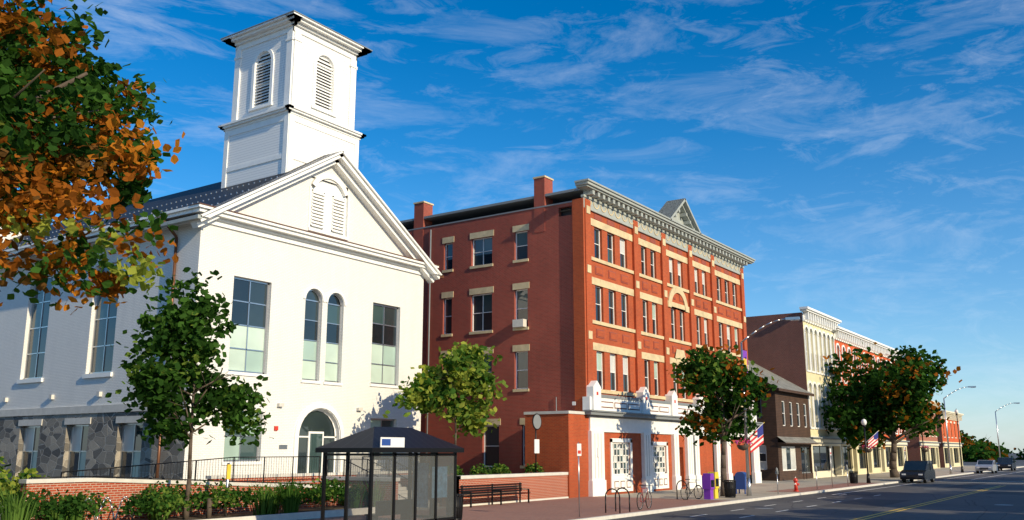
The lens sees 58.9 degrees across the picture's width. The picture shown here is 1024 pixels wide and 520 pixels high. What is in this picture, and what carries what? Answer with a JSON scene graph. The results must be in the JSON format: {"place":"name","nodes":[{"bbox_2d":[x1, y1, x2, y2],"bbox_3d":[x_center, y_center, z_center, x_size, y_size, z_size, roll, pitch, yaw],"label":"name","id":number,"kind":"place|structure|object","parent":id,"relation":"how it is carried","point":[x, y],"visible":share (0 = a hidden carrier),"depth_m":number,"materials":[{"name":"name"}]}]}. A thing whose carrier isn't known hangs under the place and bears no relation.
{"place":"outdoors","nodes":[
{"label":"outdoors","id":0,"kind":"place"},
{"bbox_2d":[0,456,568,519],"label":"brick wall","id":1,"kind":"structure","parent":0,"point":[547,486],"depth_m":33.35,"materials":[{"name":"brick"}]},
{"bbox_2d":[105,267,273,518],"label":"tree","id":2,"kind":"object","parent":1,"relation":"on","point":[159,386],"visible":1,"depth_m":30.91,"materials":[{"name":"green plant"}]},
{"bbox_2d":[0,456,544,519],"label":"shrubs","id":3,"kind":"object","parent":1,"relation":"on","point":[154,503],"visible":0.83,"depth_m":29.80,"materials":[{"name":"green plant"}]},
{"bbox_2d":[382,340,507,444],"bbox_3d":[-3.015,7.475,45.608,4.895,6.993,5.706,-8,-14,34],"label":"plaza tree","id":4,"kind":"object","parent":1,"relation":"on","point":[438,387],"visible":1,"depth_m":45.51,"materials":[{"name":"green plant"}]},
{"bbox_2d":[532,413,541,472],"bbox_3d":[1.254,9.576,46.704,0.130,3.320,0.840,-8,-14,34],"label":"round sign","id":5,"kind":"object","parent":1,"relation":"on","point":[536,421],"visible":0.96,"depth_m":46.73,"materials":[{"name":"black metal"}]},
{"bbox_2d":[4,0,1023,452],"label":"sky","id":6,"kind":"structure","parent":0,"point":[867,156],"materials":[{"name":"blue"}]},
{"bbox_2d":[299,465,1023,519],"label":"sidewalk","id":7,"kind":"structure","parent":0,"point":[593,508],"depth_m":43.76,"materials":[{"name":"grey concrete"}]},
{"bbox_2d":[0,0,184,314],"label":"maple tree","id":8,"kind":"object","parent":7,"relation":"on","point":[42,165],"visible":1,"depth_m":19.57,"materials":[{"name":"orange plant"}]},
{"bbox_2d":[107,172,151,209],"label":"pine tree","id":9,"kind":"object","parent":7,"relation":"on","point":[123,203],"visible":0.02,"depth_m":73.07,"materials":[{"name":"green plant"}]},
{"bbox_2d":[315,427,463,519],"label":"bus shelter","id":10,"kind":"object","parent":7,"relation":"on","point":[397,473],"visible":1,"depth_m":28.55,"materials":[{"name":"black metal"}]},
{"bbox_2d":[450,494,463,519],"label":"trash bin","id":11,"kind":"object","parent":7,"relation":"on","point":[459,505],"visible":0.45,"depth_m":31.79,"materials":[{"name":"black metal"}]},
{"bbox_2d":[460,482,530,506],"bbox_3d":[-0.697,10.625,41.156,0.550,0.920,4.800,-8,-14,34],"label":"bench","id":12,"kind":"object","parent":7,"relation":"on","point":[491,490],"visible":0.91,"depth_m":41.16,"materials":[{"name":"black metal"}]},
{"bbox_2d":[577,442,580,516],"bbox_3d":[2.494,8.151,33.733,0.065,2.700,0.300,-8,-14,34],"label":"sign post","id":13,"kind":"object","parent":7,"relation":"on","point":[578,449],"visible":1,"depth_m":33.79,"materials":[{"name":"silver metal"}]},
{"bbox_2d":[400,175,762,497],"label":"brick block","id":14,"kind":"structure","parent":7,"relation":"on","point":[590,310],"depth_m":54.96,"materials":[{"name":"red brick"}]},
{"bbox_2d":[605,487,629,512],"bbox_3d":[4.198,9.543,36.089,0.652,0.947,1.056,-7,-14,29],"label":"bike rack","id":15,"kind":"object","parent":7,"relation":"on","point":[619,498],"visible":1,"depth_m":35.82,"materials":[{"name":"black metal"}]},
{"bbox_2d":[637,485,652,509],"bbox_3d":[5.542,9.978,38.243,0.540,1.016,1.762,-8,-14,34],"label":"bicycle","id":16,"kind":"object","parent":7,"relation":"on","point":[643,499],"visible":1,"depth_m":38.10,"materials":[{"name":"metal"}]},
{"bbox_2d":[676,480,687,499],"bbox_3d":[8.543,11.555,45.632,0.654,0.947,0.056,-11,-16,43],"label":"bike rack","id":17,"kind":"object","parent":7,"relation":"on","point":[686,489],"visible":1,"depth_m":45.70,"materials":[{"name":"black metal"}]},
{"bbox_2d":[680,479,702,499],"bbox_3d":[9.128,11.570,45.797,0.534,1.016,1.736,-9,-15,37],"label":"bicycle","id":18,"kind":"object","parent":7,"relation":"on","point":[689,492],"visible":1,"depth_m":45.73,"materials":[{"name":"black metal"}]},
{"bbox_2d":[702,473,714,499],"bbox_3d":[9.937,11.449,45.914,0.460,1.270,0.500,-8,-14,34],"label":"newspaper box","id":19,"kind":"object","parent":7,"relation":"on","point":[708,483],"visible":1,"depth_m":45.75,"materials":[{"name":"purple metal"}]},
{"bbox_2d":[708,472,718,498],"bbox_3d":[10.380,11.612,46.809,0.460,1.320,0.500,-8,-14,34],"label":"newspaper box","id":20,"kind":"object","parent":7,"relation":"on","point":[716,484],"visible":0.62,"depth_m":46.63,"materials":[{"name":"yellow metal"}]},
{"bbox_2d":[666,341,777,495],"bbox_3d":[11.871,8.717,50.619,6.033,8.641,5.598,-4,-12,17],"label":"street tree","id":21,"kind":"object","parent":7,"relation":"on","point":[721,416],"visible":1,"depth_m":50.14,"materials":[{"name":"green plant"}]},
{"bbox_2d":[723,480,735,497],"bbox_3d":[11.457,12.022,47.702,0.679,0.886,0.679,-8,-14,34],"label":"trash bin","id":22,"kind":"object","parent":7,"relation":"on","point":[729,489],"visible":1,"depth_m":47.51,"materials":[{"name":"black metal"}]},
{"bbox_2d":[735,472,745,493],"bbox_3d":[13.133,12.719,51.834,0.620,1.225,0.550,-8,-14,34],"label":"mail box","id":23,"kind":"object","parent":7,"relation":"on","point":[740,478],"visible":0.81,"depth_m":51.62,"materials":[{"name":"blue metal"}]},
{"bbox_2d":[735,317,799,495],"bbox_3d":[14.179,8.108,50.407,3.878,9.660,1.958,-2,-12,8],"label":"street lamp","id":24,"kind":"object","parent":7,"relation":"on","point":[756,441],"visible":0.96,"depth_m":50.41,"materials":[{"name":"silver metal"}]},
{"bbox_2d":[775,467,778,493],"bbox_3d":[15.062,12.521,51.513,0.140,1.480,0.180,-8,-14,34],"label":"parking meter","id":25,"kind":"object","parent":7,"relation":"on","point":[776,472],"visible":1,"depth_m":51.52,"materials":[{"name":"silver metal"}]},
{"bbox_2d":[793,477,798,491],"bbox_3d":[17.116,13.511,54.706,0.363,0.860,0.364,2,-12,-7],"label":"hydrant","id":26,"kind":"object","parent":7,"relation":"on","point":[795,480],"visible":1,"depth_m":54.60,"materials":[{"name":"red metal"}]},
{"bbox_2d":[829,448,832,487],"bbox_3d":[21.386,13.905,60.792,0.065,2.600,0.300,-8,-14,34],"label":"sign post","id":27,"kind":"object","parent":7,"relation":"on","point":[831,467],"visible":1,"depth_m":60.78,"materials":[{"name":"silver metal"}]},
{"bbox_2d":[848,471,857,483],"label":"trash bin","id":28,"kind":"object","parent":7,"relation":"on","point":[853,476],"visible":1,"depth_m":68.17,"materials":[{"name":"black metal"}]},
{"bbox_2d":[861,418,878,482],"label":"ornamental lamp","id":29,"kind":"object","parent":7,"relation":"on","point":[872,441],"visible":0.98,"depth_m":69.94,"materials":[{"name":"black metal"}]},
{"bbox_2d":[819,342,961,477],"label":"street tree","id":30,"kind":"object","parent":7,"relation":"on","point":[903,394],"visible":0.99,"depth_m":83.72,"materials":[{"name":"green plant"}]},
{"bbox_2d":[919,429,930,460],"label":"ornamental lamp","id":31,"kind":"object","parent":7,"relation":"on","point":[923,450],"visible":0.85,"depth_m":87.58,"materials":[{"name":"black metal"}]},
{"bbox_2d":[943,386,975,473],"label":"street lamp","id":32,"kind":"object","parent":7,"relation":"on","point":[950,468],"visible":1,"depth_m":97.98,"materials":[{"name":"silver metal"}]},
{"bbox_2d":[955,409,963,471],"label":"ornamental lamp","id":33,"kind":"object","parent":7,"relation":"on","point":[956,412],"visible":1,"depth_m":104.44,"materials":[{"name":"black metal"}]},
{"bbox_2d":[995,402,1019,456],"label":"street lamp","id":34,"kind":"object","parent":7,"relation":"on","point":[997,427],"visible":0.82,"depth_m":131.24,"materials":[{"name":"silver metal"}]},
{"bbox_2d":[608,472,1023,519],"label":"road","id":35,"kind":"structure","parent":0,"point":[978,506],"depth_m":42.74,"materials":[{"name":"grey asphalt"}]},
{"bbox_2d":[690,470,1023,519],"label":"road markings","id":36,"kind":"object","parent":35,"relation":"on","point":[867,503],"visible":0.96,"depth_m":46.06,"materials":[{"name":"white paint"}]},
{"bbox_2d":[900,461,935,482],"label":"suv","id":37,"kind":"object","parent":35,"relation":"on","point":[912,471],"visible":1,"depth_m":73.66,"materials":[{"name":"grey metal"}]},
{"bbox_2d":[975,460,997,472],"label":"car","id":38,"kind":"object","parent":35,"relation":"on","point":[981,466],"visible":1,"depth_m":104.97,"materials":[{"name":"silver metal"}]},
{"bbox_2d":[963,453,1023,471],"bbox_3d":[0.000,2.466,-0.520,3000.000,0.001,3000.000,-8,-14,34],"label":"ground","id":39,"kind":"structure","parent":0,"point":[1019,462],"depth_m":176.32,"materials":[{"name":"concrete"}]},
{"bbox_2d":[0,10,443,480],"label":"church","id":40,"kind":"structure","parent":39,"relation":"on","point":[293,231],"depth_m":45.66,"materials":[{"name":"white paint"}]},
{"bbox_2d":[748,360,818,480],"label":"brown house","id":41,"kind":"structure","parent":39,"relation":"on","point":[785,448],"depth_m":77.23,"materials":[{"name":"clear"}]},
{"bbox_2d":[746,306,844,477],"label":"cream block","id":42,"kind":"structure","parent":39,"relation":"on","point":[794,352],"depth_m":85.82,"materials":[{"name":"beige brick"}]},
{"bbox_2d":[833,326,909,475],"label":"red block","id":43,"kind":"structure","parent":39,"relation":"on","point":[878,460],"depth_m":99.54,"materials":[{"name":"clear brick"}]},
{"bbox_2d":[905,399,940,467],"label":"block","id":44,"kind":"structure","parent":39,"relation":"on","point":[914,452],"depth_m":124.40,"materials":[{"name":"brick"}]},
{"bbox_2d":[935,410,963,467],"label":"block","id":45,"kind":"structure","parent":39,"relation":"on","point":[952,427],"depth_m":140.68,"materials":[{"name":"red brick"}]},
{"bbox_2d":[960,430,975,448],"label":"tree","id":46,"kind":"object","parent":39,"relation":"on","point":[965,438],"visible":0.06,"depth_m":244.93,"materials":[{"name":"green plant"}]},
{"bbox_2d":[967,437,996,445],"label":"tree","id":47,"kind":"object","parent":39,"relation":"on","point":[986,441],"visible":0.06,"depth_m":305.23,"materials":[{"name":"green plant"}]},
{"bbox_2d":[962,439,1015,461],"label":"tree","id":48,"kind":"object","parent":39,"relation":"on","point":[980,450],"visible":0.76,"depth_m":217.06,"materials":[{"name":"green plant"}]},
{"bbox_2d":[996,457,1015,470],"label":"car","id":49,"kind":"object","parent":39,"relation":"on","point":[1005,463],"visible":0.93,"depth_m":119.66,"materials":[{"name":"grey"}]},
{"bbox_2d":[1012,448,1023,459],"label":"tree","id":50,"kind":"object","parent":39,"relation":"on","point":[1020,455],"visible":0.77,"depth_m":270.85,"materials":[{"name":"green plant"}]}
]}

